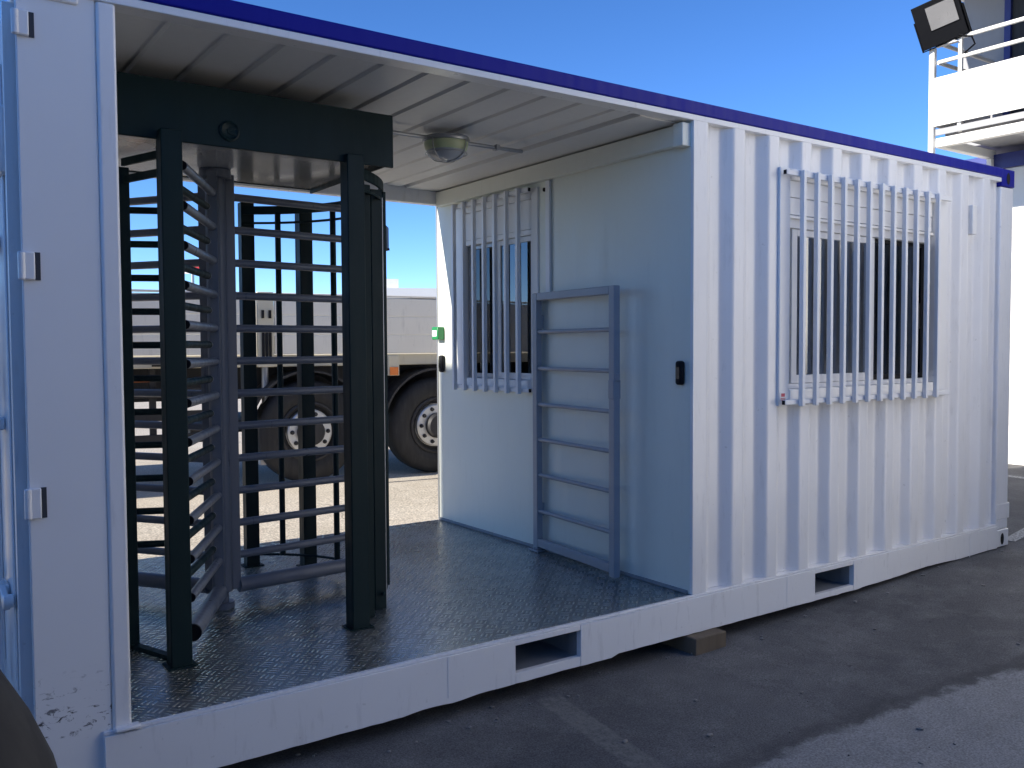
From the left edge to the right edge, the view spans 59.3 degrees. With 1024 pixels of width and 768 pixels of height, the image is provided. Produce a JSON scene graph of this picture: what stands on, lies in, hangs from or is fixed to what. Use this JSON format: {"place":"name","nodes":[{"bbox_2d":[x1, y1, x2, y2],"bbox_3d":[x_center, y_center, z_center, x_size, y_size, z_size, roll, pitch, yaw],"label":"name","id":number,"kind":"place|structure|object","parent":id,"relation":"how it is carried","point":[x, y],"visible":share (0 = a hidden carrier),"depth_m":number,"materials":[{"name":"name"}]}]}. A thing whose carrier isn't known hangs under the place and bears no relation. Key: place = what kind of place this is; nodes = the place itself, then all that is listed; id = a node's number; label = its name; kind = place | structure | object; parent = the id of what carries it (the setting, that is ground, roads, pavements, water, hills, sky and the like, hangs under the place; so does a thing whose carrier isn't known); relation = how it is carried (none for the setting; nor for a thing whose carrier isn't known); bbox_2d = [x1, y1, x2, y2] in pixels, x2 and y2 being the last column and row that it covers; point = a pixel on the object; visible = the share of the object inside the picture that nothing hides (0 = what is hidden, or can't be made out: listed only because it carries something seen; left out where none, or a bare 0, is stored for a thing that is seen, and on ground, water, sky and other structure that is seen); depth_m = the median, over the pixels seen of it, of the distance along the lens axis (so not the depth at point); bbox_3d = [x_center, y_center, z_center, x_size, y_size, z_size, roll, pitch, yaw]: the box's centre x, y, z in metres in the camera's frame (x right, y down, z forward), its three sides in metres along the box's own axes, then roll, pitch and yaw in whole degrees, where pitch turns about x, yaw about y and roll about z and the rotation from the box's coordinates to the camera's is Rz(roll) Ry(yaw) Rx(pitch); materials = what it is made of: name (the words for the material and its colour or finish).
{"place":"outdoors","nodes":[
{"label":"outdoors","id":0,"kind":"place"},
{"bbox_2d":[134,399,437,558],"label":"concrete yard","id":1,"kind":"structure","parent":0,"point":[413,495],"depth_m":8.22,"materials":[{"name":"beige concrete"}]},
{"bbox_2d":[185,267,198,282],"bbox_3d":[-10.654,-1.993,30.078,0.901,4.339,0.098,0,2,-1],"label":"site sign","id":2,"kind":"object","parent":1,"relation":"on","point":[192,278],"depth_m":29.97,"materials":[{"name":"metal"}]},
{"bbox_2d":[132,289,437,479],"bbox_3d":[-3.105,0.016,9.816,11.000,1.918,2.568,-2,3,-29],"label":"flatbed trailer","id":3,"kind":"object","parent":1,"relation":"on","point":[412,368],"visible":0.27,"depth_m":9.21,"materials":[{"name":"paint"}]},
{"bbox_2d":[387,279,435,299],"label":"industrial hall","id":4,"kind":"structure","parent":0,"point":[393,289],"depth_m":51.90,"materials":[{"name":"white metal"}]},
{"bbox_2d":[0,0,977,305],"label":"sky","id":5,"kind":"structure","parent":0,"point":[859,68],"materials":[{"name":"blue"}]},
{"bbox_2d":[219,464,1023,767],"bbox_3d":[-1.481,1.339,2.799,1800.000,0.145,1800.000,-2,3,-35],"label":"ground","id":6,"kind":"structure","parent":0,"point":[946,676],"depth_m":3.82,"materials":[{"name":"grey asphalt"}]},
{"bbox_2d":[0,670,57,767],"bbox_3d":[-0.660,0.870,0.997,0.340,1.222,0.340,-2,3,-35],"label":"tyre","id":7,"kind":"object","parent":6,"relation":"on","point":[23,743],"visible":1,"depth_m":0.99,"materials":[{"name":"rubber"}]},
{"bbox_2d":[296,550,1020,763],"bbox_3d":[2.415,1.277,4.060,6.560,0.130,2.670,-2,3,-35],"label":"grit","id":8,"kind":"object","parent":6,"relation":"on","point":[626,740],"visible":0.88,"depth_m":3.75,"materials":[{"name":"stone"}]},
{"bbox_2d":[662,628,725,655],"bbox_3d":[0.918,1.280,4.541,0.220,0.086,0.235,-2,3,-35],"label":"timber block","id":9,"kind":"object","parent":6,"relation":"on","point":[702,642],"depth_m":4.45,"materials":[{"name":"wood"}]},
{"bbox_2d":[0,0,1014,767],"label":"shipping container","id":10,"kind":"object","parent":9,"relation":"on","point":[824,316],"visible":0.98,"depth_m":4.59,"materials":[{"name":"white metal"}]},
{"bbox_2d":[0,0,33,716],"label":"cargo door","id":11,"kind":"structure","parent":10,"relation":"in","point":[15,596],"depth_m":2.81,"materials":[{"name":"white paint"}]},
{"bbox_2d":[116,71,392,671],"bbox_3d":[-1.345,-0.066,4.306,1.441,2.264,1.518,-2,3,-35],"label":"full height turnstile","id":12,"kind":"object","parent":10,"relation":"on","point":[214,144],"visible":0.84,"depth_m":4.04,"materials":[{"name":"grey paint"}]},
{"bbox_2d":[386,226,389,250],"bbox_3d":[-1.266,-0.366,9.046,0.131,2.738,0.166,1,3,34],"label":"camera pole","id":13,"kind":"object","parent":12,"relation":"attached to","point":[387,239],"visible":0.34,"depth_m":8.98,"materials":[{"name":"metal"}]},
{"bbox_2d":[432,327,443,339],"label":"call point","id":14,"kind":"structure","parent":10,"relation":"attached to","point":[437,333],"depth_m":6.33,"materials":[{"name":"green plastic"}]},
{"bbox_2d":[439,355,444,371],"bbox_3d":[-0.499,-0.144,6.356,0.034,0.120,0.048,-2,3,-35],"label":"card reader","id":15,"kind":"object","parent":10,"relation":"attached to","point":[441,364],"visible":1,"depth_m":6.34,"materials":[{"name":"black plastic"}]},
{"bbox_2d":[393,130,522,162],"bbox_3d":[-0.489,-1.194,4.505,1.330,0.130,0.244,-2,3,-35],"label":"ceiling lamp","id":16,"kind":"object","parent":10,"relation":"attached to","point":[446,147],"visible":0.89,"depth_m":4.53,"materials":[{"name":"metal"}]},
{"bbox_2d":[451,187,538,393],"bbox_3d":[-0.125,-0.579,5.822,0.142,1.256,0.985,-2,3,-35],"label":"window","id":17,"kind":"structure","parent":10,"relation":"in","point":[495,238],"depth_m":5.78,"materials":[{"name":"white paint"}]},
{"bbox_2d":[545,180,551,291],"bbox_3d":[0.216,-0.862,5.320,0.017,0.683,0.040,-2,3,-35],"label":"cable trunking","id":18,"kind":"object","parent":10,"relation":"attached to","point":[548,235],"visible":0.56,"depth_m":5.31,"materials":[{"name":"white paint"}]},
{"bbox_2d":[529,285,619,577],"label":"swing gate","id":19,"kind":"structure","parent":10,"relation":"attached to","point":[611,566],"depth_m":4.96,"materials":[{"name":"grey metal"}]},
{"bbox_2d":[675,361,684,384],"bbox_3d":[0.834,-0.055,4.467,0.034,0.120,0.048,-2,3,-35],"label":"card reader","id":20,"kind":"object","parent":10,"relation":"attached to","point":[679,372],"visible":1,"depth_m":4.45,"materials":[{"name":"black plastic"}]},
{"bbox_2d":[776,167,951,405],"bbox_3d":[2.076,-0.536,5.238,1.638,1.267,0.162,-2,3,-35],"label":"window","id":21,"kind":"structure","parent":10,"relation":"in","point":[855,308],"depth_m":5.14,"materials":[{"name":"white paint"}]},
{"bbox_2d":[928,0,1023,464],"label":"site office","id":22,"kind":"structure","parent":6,"relation":"on","point":[976,105],"depth_m":10.26,"materials":[{"name":"paint"}]},
{"bbox_2d":[911,0,975,52],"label":"floodlight","id":23,"kind":"object","parent":22,"relation":"attached to","point":[940,23],"visible":1,"depth_m":9.69,"materials":[{"name":"black metal"}]},
{"bbox_2d":[1011,0,1023,113],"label":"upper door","id":24,"kind":"structure","parent":22,"relation":"in","point":[1018,5],"depth_m":10.36,"materials":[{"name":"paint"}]},
{"bbox_2d":[1008,528,1023,541],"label":"parking line","id":25,"kind":"object","parent":6,"relation":"on","point":[1016,536],"visible":0.8,"depth_m":6.55,"materials":[{"name":"paint"}]}
]}

